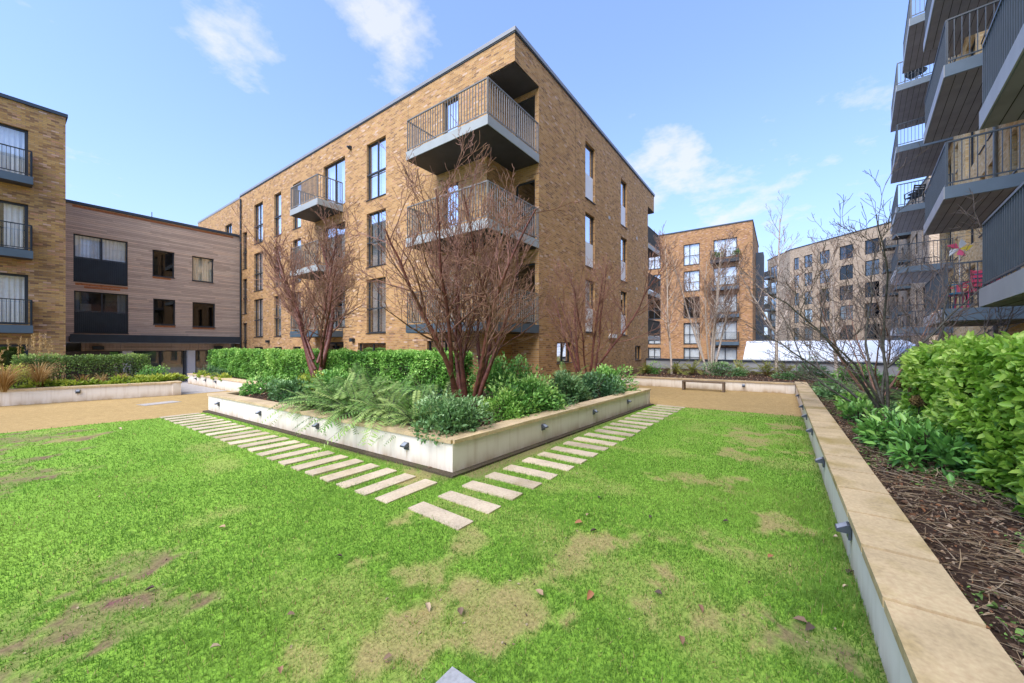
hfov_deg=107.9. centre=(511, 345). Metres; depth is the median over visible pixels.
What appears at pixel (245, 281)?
window
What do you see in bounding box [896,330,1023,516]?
hedge
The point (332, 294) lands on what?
cherry tree
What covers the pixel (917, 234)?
window
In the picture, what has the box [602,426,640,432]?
stepping slab
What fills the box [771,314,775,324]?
window
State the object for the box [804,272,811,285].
window
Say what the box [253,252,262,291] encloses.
window
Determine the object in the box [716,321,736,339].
balcony door
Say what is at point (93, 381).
lime clump
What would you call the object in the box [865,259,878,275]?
window
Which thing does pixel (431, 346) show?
terrace door
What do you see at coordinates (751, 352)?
white pavilion
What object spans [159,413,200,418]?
stepping slab
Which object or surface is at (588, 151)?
window
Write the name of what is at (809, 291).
window
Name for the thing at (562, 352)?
window
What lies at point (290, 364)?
hedge
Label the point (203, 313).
window
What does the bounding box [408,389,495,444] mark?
evergreen shrub
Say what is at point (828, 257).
window
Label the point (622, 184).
window
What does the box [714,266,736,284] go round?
balcony door
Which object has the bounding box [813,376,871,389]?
fern
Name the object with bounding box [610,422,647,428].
stepping slab
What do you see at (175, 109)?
sky
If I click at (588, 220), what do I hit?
window
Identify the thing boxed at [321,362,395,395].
fern
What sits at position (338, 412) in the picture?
fern
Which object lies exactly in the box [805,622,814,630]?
fallen leaf
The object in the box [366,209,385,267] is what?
window
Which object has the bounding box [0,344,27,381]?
balcony door
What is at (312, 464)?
stepping slab
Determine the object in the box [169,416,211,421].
stepping slab
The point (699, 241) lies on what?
apartment building
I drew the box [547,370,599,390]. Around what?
fern
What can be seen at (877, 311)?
window
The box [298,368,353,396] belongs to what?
evergreen shrub
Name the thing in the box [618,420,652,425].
stepping slab
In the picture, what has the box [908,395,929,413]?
dried flower head
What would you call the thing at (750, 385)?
raised planter
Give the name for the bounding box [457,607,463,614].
fallen leaf
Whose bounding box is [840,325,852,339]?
window
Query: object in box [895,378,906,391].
dried flower head
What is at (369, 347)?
window
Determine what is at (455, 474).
gravel strip
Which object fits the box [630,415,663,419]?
stepping slab
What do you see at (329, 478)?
stepping slab
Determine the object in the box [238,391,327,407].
leaf litter
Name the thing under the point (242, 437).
stepping slab
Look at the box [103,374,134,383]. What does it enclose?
lime clump
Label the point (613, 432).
stepping slab
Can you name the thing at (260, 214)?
window
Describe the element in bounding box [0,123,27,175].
balcony door
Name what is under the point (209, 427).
stepping slab
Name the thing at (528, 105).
balcony door
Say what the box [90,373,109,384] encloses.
dry grass tuft
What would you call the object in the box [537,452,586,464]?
stepping slab
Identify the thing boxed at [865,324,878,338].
window
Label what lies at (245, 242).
window
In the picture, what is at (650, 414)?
stepping slab
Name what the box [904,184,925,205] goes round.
balcony chair
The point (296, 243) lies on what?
window
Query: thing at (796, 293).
window
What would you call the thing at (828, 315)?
window
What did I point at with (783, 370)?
fern
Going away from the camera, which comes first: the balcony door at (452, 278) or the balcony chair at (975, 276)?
the balcony chair at (975, 276)
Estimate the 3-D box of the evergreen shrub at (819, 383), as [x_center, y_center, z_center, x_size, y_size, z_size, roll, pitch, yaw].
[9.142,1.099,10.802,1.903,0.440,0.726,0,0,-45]
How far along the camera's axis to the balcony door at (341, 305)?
18.00 m
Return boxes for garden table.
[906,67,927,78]
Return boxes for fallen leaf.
[425,602,430,611]
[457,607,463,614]
[536,589,542,594]
[587,590,593,599]
[679,635,684,644]
[793,616,807,622]
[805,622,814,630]
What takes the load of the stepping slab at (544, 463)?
on the lawn at (784, 635)
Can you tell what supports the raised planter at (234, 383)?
on the resin path
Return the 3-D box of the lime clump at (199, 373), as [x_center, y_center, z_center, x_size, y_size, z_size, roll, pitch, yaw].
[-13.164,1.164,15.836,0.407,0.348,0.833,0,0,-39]
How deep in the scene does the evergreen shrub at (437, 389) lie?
7.05 m
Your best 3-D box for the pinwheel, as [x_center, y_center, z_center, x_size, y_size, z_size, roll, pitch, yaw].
[11.579,-1.830,9.640,0.102,1.860,0.456,0,0,-35]
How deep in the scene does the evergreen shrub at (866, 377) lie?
13.29 m
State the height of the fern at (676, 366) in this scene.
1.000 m
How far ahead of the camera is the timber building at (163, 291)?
21.33 m
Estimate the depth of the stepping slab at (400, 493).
4.19 m
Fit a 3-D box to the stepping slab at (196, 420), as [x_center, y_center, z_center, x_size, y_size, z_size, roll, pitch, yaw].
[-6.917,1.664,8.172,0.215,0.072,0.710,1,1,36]
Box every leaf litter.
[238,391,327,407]
[363,388,617,427]
[621,368,855,384]
[808,383,1023,675]
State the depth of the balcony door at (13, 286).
14.81 m
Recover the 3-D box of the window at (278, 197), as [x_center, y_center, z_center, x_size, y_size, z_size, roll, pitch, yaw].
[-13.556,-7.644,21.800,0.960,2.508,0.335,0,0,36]
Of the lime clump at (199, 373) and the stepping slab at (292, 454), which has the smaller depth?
the stepping slab at (292, 454)
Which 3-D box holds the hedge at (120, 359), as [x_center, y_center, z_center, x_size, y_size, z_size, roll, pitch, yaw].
[-14.250,0.760,12.516,1.077,1.130,3.116,0,0,36]
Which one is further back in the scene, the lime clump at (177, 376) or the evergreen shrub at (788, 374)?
the evergreen shrub at (788, 374)
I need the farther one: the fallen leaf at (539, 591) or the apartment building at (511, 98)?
the apartment building at (511, 98)
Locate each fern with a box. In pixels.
[262,381,340,425]
[276,377,354,410]
[282,370,384,434]
[298,375,395,434]
[317,381,434,452]
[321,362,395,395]
[330,367,417,421]
[348,375,440,402]
[360,385,447,445]
[398,372,484,424]
[545,375,591,399]
[547,362,588,382]
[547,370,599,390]
[633,362,653,373]
[657,359,689,374]
[678,359,711,374]
[731,360,759,374]
[751,359,780,376]
[762,360,794,375]
[810,380,875,397]
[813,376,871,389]
[821,383,907,404]
[884,387,901,409]
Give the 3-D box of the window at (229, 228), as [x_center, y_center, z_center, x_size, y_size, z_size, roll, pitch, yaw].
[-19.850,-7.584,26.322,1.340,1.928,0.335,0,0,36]
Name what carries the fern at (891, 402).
on the raised planter at (926, 622)
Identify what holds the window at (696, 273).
in the apartment building at (699, 241)
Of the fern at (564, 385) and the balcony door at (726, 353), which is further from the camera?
the balcony door at (726, 353)
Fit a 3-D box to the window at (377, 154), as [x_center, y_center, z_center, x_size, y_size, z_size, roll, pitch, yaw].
[-5.842,-7.644,16.170,1.420,2.508,0.195,0,0,36]
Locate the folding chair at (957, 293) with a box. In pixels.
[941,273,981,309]
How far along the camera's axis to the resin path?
10.21 m
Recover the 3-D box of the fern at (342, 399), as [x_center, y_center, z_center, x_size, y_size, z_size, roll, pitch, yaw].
[-3.220,0.991,6.934,2.091,1.169,1.919,0,0,36]
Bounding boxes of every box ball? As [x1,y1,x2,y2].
[201,364,213,373]
[203,365,220,374]
[211,368,229,376]
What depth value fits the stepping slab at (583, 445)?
6.08 m
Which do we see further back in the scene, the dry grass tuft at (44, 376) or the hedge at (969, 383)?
the dry grass tuft at (44, 376)
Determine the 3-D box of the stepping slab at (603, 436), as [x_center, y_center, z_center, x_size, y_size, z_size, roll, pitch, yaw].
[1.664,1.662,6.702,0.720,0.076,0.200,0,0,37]
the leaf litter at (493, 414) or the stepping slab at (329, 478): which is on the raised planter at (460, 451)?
the leaf litter at (493, 414)
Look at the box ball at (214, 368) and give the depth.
15.71 m
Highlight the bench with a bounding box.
[682,380,724,391]
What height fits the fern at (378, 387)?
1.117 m
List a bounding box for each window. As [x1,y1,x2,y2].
[73,234,126,285]
[74,291,127,333]
[153,250,174,278]
[153,298,175,325]
[192,256,212,282]
[193,302,215,327]
[227,224,231,232]
[242,233,246,269]
[243,279,246,313]
[243,323,246,348]
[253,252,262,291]
[254,203,262,244]
[254,299,262,336]
[273,296,280,336]
[274,193,280,236]
[276,247,280,286]
[292,184,300,229]
[295,239,300,282]
[360,343,385,351]
[366,137,385,201]
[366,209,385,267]
[366,277,385,333]
[557,342,571,363]
[585,143,595,204]
[585,213,592,267]
[585,280,593,333]
[621,181,626,228]
[621,238,627,282]
[621,292,627,335]
[635,346,641,359]
[648,249,660,269]
[648,274,660,293]
[648,299,660,319]
[648,324,660,343]
[648,348,660,357]
[684,243,699,265]
[684,270,699,291]
[684,297,699,317]
[684,323,699,343]
[684,348,699,358]
[771,298,775,308]
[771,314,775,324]
[794,257,798,269]
[794,293,798,305]
[804,254,811,267]
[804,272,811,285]
[804,291,811,304]
[804,309,811,321]
[804,327,811,339]
[820,250,829,263]
[820,269,829,283]
[820,307,829,320]
[820,326,829,339]
[840,244,852,259]
[840,264,852,279]
[840,285,852,299]
[840,305,852,319]
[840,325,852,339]
[865,238,878,254]
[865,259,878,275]
[865,281,878,297]
[865,302,878,317]
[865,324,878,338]
[916,234,917,253]
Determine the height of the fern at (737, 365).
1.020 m
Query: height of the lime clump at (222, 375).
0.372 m
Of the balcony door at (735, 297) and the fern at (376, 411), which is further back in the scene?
the balcony door at (735, 297)
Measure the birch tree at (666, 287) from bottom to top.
7.246 m
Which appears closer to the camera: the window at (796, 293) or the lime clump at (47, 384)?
the lime clump at (47, 384)
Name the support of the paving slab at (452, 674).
on the lawn at (784, 635)
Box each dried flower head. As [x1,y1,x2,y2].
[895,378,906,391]
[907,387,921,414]
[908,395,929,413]
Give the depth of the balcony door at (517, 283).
13.61 m
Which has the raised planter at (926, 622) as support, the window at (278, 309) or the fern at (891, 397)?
the fern at (891, 397)
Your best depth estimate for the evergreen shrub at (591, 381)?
9.32 m
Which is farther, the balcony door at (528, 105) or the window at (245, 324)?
the window at (245, 324)
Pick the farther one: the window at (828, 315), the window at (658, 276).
the window at (828, 315)
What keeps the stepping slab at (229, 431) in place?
on the lawn at (784, 635)
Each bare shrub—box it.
[707,142,1023,413]
[768,253,1007,396]
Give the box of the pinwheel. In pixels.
[948,239,972,305]
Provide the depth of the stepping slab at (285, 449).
5.86 m
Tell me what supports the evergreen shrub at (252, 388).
on the raised planter at (460, 451)
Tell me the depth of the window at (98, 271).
19.89 m
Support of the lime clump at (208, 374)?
on the raised planter at (234, 383)
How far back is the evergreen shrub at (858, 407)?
5.93 m
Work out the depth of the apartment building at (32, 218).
15.04 m
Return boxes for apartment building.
[0,93,67,381]
[198,26,659,389]
[648,219,763,359]
[764,175,938,344]
[890,0,1023,339]
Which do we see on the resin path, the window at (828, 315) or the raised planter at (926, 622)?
the raised planter at (926, 622)
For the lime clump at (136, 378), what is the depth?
12.28 m
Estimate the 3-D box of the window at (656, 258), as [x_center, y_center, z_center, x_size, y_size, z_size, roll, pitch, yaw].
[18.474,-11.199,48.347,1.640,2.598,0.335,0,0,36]
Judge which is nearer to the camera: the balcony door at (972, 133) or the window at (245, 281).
the balcony door at (972, 133)
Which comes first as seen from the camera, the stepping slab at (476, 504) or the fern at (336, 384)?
the stepping slab at (476, 504)
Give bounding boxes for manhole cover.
[137,401,179,405]
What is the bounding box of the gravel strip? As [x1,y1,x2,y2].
[203,404,653,478]
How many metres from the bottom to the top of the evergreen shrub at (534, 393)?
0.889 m
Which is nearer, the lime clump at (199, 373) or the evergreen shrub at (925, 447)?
the evergreen shrub at (925, 447)
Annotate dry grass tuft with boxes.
[0,336,40,391]
[10,332,66,387]
[73,373,94,383]
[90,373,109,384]
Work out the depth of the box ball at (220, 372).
15.19 m
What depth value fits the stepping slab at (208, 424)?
7.72 m
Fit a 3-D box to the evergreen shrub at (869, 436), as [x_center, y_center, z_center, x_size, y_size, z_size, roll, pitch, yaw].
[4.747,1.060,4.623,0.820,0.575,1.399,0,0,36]
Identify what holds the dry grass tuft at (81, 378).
on the raised planter at (28, 396)
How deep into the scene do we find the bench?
13.71 m
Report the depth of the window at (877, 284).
51.40 m
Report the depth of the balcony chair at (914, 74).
18.09 m
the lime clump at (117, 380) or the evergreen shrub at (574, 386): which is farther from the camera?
the lime clump at (117, 380)
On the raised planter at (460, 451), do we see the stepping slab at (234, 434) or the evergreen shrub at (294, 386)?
the evergreen shrub at (294, 386)
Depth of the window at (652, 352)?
48.43 m
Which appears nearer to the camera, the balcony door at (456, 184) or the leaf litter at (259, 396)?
the leaf litter at (259, 396)
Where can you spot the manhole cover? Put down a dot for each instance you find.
(156, 403)
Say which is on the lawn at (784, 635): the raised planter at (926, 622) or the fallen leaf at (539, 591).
the fallen leaf at (539, 591)
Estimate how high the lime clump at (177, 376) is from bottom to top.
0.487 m
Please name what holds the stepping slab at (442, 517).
on the lawn at (784, 635)
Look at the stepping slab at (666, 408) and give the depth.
9.73 m
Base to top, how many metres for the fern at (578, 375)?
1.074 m
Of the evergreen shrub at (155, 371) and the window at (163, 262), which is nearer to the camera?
the evergreen shrub at (155, 371)
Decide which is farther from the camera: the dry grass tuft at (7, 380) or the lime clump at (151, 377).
the lime clump at (151, 377)
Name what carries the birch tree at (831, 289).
on the raised planter at (750, 385)
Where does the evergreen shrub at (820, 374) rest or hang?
on the raised planter at (750, 385)
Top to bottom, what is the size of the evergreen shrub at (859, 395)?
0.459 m
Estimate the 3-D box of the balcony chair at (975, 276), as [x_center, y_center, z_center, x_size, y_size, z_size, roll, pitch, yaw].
[11.379,-1.359,9.059,0.550,0.922,0.637,0,0,38]
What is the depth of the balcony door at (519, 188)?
13.60 m
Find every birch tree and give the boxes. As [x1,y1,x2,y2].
[644,230,688,373]
[653,226,755,373]
[738,191,816,375]
[782,227,861,378]
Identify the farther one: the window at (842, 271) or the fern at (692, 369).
the window at (842, 271)
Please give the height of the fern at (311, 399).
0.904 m
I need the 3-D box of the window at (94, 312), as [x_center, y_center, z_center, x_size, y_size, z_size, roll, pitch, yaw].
[-21.885,-1.754,19.913,0.195,2.188,2.000,0,0,36]
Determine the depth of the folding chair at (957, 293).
9.35 m
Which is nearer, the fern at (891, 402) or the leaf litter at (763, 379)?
the fern at (891, 402)
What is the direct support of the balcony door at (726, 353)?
in the apartment building at (699, 241)
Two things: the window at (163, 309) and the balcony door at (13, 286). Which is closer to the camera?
the balcony door at (13, 286)
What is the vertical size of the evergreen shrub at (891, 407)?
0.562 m
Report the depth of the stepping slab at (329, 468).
4.98 m
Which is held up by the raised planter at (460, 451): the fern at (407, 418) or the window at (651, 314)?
the fern at (407, 418)
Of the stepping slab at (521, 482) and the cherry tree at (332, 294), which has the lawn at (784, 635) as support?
the stepping slab at (521, 482)
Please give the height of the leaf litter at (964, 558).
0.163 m
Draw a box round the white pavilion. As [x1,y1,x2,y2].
[743,340,914,362]
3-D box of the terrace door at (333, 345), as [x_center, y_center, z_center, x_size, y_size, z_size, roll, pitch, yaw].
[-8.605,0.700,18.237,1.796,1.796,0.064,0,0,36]
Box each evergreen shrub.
[0,363,37,388]
[136,363,169,375]
[238,370,288,395]
[266,376,310,402]
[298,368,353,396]
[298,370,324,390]
[400,365,452,400]
[400,384,449,410]
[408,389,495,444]
[477,386,541,421]
[487,370,568,418]
[541,370,591,406]
[567,371,626,398]
[582,363,640,392]
[641,360,661,373]
[701,361,749,376]
[771,370,806,379]
[793,354,831,379]
[811,378,840,389]
[812,385,846,399]
[829,363,895,386]
[832,392,876,411]
[836,397,882,428]
[851,406,928,456]
[877,402,922,426]
[884,418,999,486]
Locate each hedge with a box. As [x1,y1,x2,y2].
[10,352,151,387]
[206,347,474,399]
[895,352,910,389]
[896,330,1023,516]
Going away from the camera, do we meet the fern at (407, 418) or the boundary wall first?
the fern at (407, 418)
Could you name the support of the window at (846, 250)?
in the apartment building at (805, 251)
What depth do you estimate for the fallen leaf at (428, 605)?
2.32 m
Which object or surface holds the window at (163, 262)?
in the timber building at (163, 291)
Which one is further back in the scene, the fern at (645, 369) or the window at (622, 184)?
the window at (622, 184)
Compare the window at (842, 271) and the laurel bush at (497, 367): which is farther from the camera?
the window at (842, 271)
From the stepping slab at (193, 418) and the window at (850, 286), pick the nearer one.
the stepping slab at (193, 418)
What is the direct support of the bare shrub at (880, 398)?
on the raised planter at (926, 622)
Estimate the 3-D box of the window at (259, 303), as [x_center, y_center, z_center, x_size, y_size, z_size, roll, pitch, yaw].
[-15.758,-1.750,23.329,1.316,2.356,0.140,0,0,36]
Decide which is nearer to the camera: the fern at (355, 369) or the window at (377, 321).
the fern at (355, 369)
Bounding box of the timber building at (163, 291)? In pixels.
[66,199,240,381]
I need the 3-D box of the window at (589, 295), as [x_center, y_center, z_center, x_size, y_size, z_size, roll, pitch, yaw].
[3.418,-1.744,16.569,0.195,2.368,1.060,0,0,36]
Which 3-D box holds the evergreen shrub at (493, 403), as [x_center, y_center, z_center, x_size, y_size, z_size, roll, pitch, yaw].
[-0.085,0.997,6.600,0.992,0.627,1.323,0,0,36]
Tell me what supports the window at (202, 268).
in the timber building at (163, 291)
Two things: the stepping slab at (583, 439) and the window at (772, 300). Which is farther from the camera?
the window at (772, 300)
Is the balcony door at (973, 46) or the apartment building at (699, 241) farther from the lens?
the apartment building at (699, 241)
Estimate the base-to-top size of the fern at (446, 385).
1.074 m
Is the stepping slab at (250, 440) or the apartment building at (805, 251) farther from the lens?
the apartment building at (805, 251)
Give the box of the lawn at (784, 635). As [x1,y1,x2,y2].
[0,405,887,682]
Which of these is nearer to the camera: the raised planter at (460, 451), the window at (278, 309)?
the raised planter at (460, 451)
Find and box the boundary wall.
[646,358,900,375]
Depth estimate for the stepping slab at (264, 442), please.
6.28 m
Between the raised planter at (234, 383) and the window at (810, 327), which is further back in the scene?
the window at (810, 327)
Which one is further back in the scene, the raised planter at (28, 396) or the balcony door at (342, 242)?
the balcony door at (342, 242)
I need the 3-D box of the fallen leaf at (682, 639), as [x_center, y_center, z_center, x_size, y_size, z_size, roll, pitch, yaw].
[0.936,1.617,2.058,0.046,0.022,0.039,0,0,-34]
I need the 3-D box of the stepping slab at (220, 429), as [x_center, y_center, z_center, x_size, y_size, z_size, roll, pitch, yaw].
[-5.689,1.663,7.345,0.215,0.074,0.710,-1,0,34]
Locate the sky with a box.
[0,0,932,334]
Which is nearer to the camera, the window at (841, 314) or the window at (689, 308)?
the window at (689, 308)
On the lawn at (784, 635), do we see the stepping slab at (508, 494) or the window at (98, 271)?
the stepping slab at (508, 494)
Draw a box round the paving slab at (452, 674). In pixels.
[436,666,475,682]
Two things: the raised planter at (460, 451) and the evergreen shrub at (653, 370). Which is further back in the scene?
the evergreen shrub at (653, 370)
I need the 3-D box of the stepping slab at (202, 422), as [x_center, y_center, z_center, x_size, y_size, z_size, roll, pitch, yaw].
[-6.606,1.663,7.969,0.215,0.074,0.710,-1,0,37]
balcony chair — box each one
[904,67,923,82]
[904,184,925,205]
[948,285,976,307]
[960,270,999,307]
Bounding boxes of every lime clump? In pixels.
[19,378,71,387]
[52,377,103,386]
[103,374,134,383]
[123,374,157,383]
[135,373,173,382]
[150,372,188,381]
[196,370,206,377]
[203,372,217,378]
[218,372,231,381]
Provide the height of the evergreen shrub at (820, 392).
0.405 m
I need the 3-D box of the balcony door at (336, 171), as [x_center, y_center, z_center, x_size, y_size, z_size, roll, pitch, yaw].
[-8.577,-7.830,18.216,1.966,2.256,0.064,0,0,36]
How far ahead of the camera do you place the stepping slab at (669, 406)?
10.05 m
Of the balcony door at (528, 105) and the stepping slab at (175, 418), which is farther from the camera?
the balcony door at (528, 105)
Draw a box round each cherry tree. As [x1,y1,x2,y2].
[229,196,373,380]
[340,115,584,409]
[538,222,693,379]
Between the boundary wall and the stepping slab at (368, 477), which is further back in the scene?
the boundary wall
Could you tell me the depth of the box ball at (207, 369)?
16.23 m
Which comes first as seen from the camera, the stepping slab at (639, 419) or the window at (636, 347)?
the stepping slab at (639, 419)
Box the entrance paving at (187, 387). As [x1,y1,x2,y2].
[181,381,225,394]
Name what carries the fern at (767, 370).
on the raised planter at (750, 385)
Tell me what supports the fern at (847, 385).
on the raised planter at (926, 622)
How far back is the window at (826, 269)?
57.85 m
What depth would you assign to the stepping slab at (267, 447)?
6.03 m
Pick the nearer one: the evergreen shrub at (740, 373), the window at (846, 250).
the evergreen shrub at (740, 373)
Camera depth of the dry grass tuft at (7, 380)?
10.28 m
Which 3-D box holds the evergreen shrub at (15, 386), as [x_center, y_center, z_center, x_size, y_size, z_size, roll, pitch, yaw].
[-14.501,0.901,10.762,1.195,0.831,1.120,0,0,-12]
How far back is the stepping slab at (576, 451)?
5.74 m
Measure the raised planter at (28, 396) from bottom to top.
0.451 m
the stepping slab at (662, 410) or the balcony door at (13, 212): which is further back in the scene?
the balcony door at (13, 212)
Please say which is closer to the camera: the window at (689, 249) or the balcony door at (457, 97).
the balcony door at (457, 97)
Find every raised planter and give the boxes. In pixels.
[0,377,181,405]
[187,373,265,390]
[207,384,650,472]
[618,368,897,393]
[795,381,1023,682]
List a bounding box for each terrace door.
[329,342,343,349]
[429,341,453,350]
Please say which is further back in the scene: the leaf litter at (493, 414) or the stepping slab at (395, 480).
the leaf litter at (493, 414)
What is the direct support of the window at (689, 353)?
in the apartment building at (699, 241)
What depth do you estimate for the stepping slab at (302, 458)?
5.40 m
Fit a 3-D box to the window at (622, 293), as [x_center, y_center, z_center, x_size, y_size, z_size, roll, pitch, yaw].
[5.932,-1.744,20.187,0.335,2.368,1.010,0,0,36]
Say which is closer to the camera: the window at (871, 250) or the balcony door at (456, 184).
the balcony door at (456, 184)
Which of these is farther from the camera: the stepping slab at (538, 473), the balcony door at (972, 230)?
the balcony door at (972, 230)
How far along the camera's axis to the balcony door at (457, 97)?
13.63 m
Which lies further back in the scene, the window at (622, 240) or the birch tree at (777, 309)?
the window at (622, 240)
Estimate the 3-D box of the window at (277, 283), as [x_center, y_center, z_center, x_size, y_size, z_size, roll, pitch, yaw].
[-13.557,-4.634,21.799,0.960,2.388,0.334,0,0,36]
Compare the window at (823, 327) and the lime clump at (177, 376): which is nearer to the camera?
the lime clump at (177, 376)
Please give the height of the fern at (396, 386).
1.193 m
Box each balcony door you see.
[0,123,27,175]
[0,200,27,249]
[0,273,27,324]
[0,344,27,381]
[325,158,344,204]
[325,222,344,265]
[325,284,344,328]
[445,97,457,133]
[445,182,457,226]
[445,264,455,322]
[516,96,534,150]
[516,180,534,230]
[516,263,534,324]
[714,237,736,256]
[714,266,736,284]
[714,293,736,312]
[714,347,736,359]
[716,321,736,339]
[971,39,974,55]
[971,131,974,166]
[971,229,974,243]
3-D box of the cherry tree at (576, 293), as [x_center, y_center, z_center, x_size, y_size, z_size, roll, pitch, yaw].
[2.861,-1.149,12.101,5.608,4.926,3.864,0,0,36]
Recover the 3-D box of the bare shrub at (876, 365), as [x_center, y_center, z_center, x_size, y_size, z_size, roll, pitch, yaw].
[8.420,-0.349,9.001,3.843,3.302,3.453,0,0,-18]
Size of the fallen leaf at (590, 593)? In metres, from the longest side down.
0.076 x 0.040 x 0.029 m
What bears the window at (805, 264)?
in the apartment building at (805, 251)
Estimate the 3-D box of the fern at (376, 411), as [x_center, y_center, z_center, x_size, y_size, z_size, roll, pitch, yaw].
[-2.029,1.126,6.253,1.878,1.043,2.318,0,0,2]
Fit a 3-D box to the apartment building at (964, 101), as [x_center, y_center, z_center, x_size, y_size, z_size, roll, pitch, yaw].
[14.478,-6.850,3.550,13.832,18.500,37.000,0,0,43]
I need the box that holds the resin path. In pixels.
[0,383,801,432]
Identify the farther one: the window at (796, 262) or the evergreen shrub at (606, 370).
the window at (796, 262)
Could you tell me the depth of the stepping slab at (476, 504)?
3.88 m
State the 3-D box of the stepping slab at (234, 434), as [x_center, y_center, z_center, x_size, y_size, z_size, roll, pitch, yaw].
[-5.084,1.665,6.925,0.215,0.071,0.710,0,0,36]
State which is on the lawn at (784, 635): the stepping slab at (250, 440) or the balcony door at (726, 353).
the stepping slab at (250, 440)
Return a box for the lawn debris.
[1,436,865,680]
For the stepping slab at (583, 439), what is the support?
on the lawn at (784, 635)
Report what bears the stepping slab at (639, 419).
on the lawn at (784, 635)
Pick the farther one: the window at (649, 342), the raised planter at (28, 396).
the window at (649, 342)
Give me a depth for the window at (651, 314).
48.31 m
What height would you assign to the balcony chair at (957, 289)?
0.922 m
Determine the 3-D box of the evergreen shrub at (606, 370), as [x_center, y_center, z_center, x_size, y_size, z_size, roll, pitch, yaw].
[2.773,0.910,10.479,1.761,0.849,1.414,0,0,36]
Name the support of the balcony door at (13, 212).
in the apartment building at (32, 218)
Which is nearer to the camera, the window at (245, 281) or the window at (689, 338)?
the window at (245, 281)
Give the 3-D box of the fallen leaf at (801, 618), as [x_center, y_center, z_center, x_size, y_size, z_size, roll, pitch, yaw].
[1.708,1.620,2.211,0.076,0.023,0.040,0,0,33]
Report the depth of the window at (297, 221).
20.48 m
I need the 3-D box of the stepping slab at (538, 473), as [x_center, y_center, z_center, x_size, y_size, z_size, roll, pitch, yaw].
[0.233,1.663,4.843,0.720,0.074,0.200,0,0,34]
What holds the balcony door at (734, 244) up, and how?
in the apartment building at (699, 241)
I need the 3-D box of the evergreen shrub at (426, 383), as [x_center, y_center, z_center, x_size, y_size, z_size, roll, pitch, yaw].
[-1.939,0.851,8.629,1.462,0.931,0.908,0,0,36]
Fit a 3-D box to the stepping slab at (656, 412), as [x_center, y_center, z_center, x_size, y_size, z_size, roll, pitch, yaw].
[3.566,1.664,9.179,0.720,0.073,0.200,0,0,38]
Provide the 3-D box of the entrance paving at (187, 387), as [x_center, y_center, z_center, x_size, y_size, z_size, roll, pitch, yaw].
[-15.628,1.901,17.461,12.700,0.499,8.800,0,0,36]
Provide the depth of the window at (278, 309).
21.91 m
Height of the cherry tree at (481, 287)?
5.099 m
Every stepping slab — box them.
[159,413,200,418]
[164,414,205,419]
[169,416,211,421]
[174,417,217,423]
[180,419,224,425]
[187,421,230,428]
[192,423,238,430]
[199,425,245,433]
[206,427,253,435]
[213,430,261,438]
[220,432,269,441]
[227,435,278,444]
[238,437,289,447]
[247,440,298,451]
[256,443,309,456]
[267,447,319,460]
[278,451,334,465]
[291,455,347,470]
[305,458,363,476]
[320,463,379,482]
[336,468,396,488]
[355,473,415,495]
[375,479,436,503]
[408,501,472,530]
[438,491,500,513]
[462,480,522,500]
[485,472,541,489]
[503,464,557,479]
[522,457,573,470]
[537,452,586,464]
[551,446,597,457]
[563,441,607,450]
[574,437,617,445]
[584,433,625,440]
[595,429,634,436]
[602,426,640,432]
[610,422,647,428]
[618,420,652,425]
[624,417,658,422]
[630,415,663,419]
[636,412,668,416]
[641,410,672,414]
[647,408,678,411]
[651,406,681,409]
[655,404,684,407]
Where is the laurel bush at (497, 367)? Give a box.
[467,350,546,401]
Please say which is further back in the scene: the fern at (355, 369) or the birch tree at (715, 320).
the birch tree at (715, 320)
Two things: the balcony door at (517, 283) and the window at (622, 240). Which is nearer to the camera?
the balcony door at (517, 283)

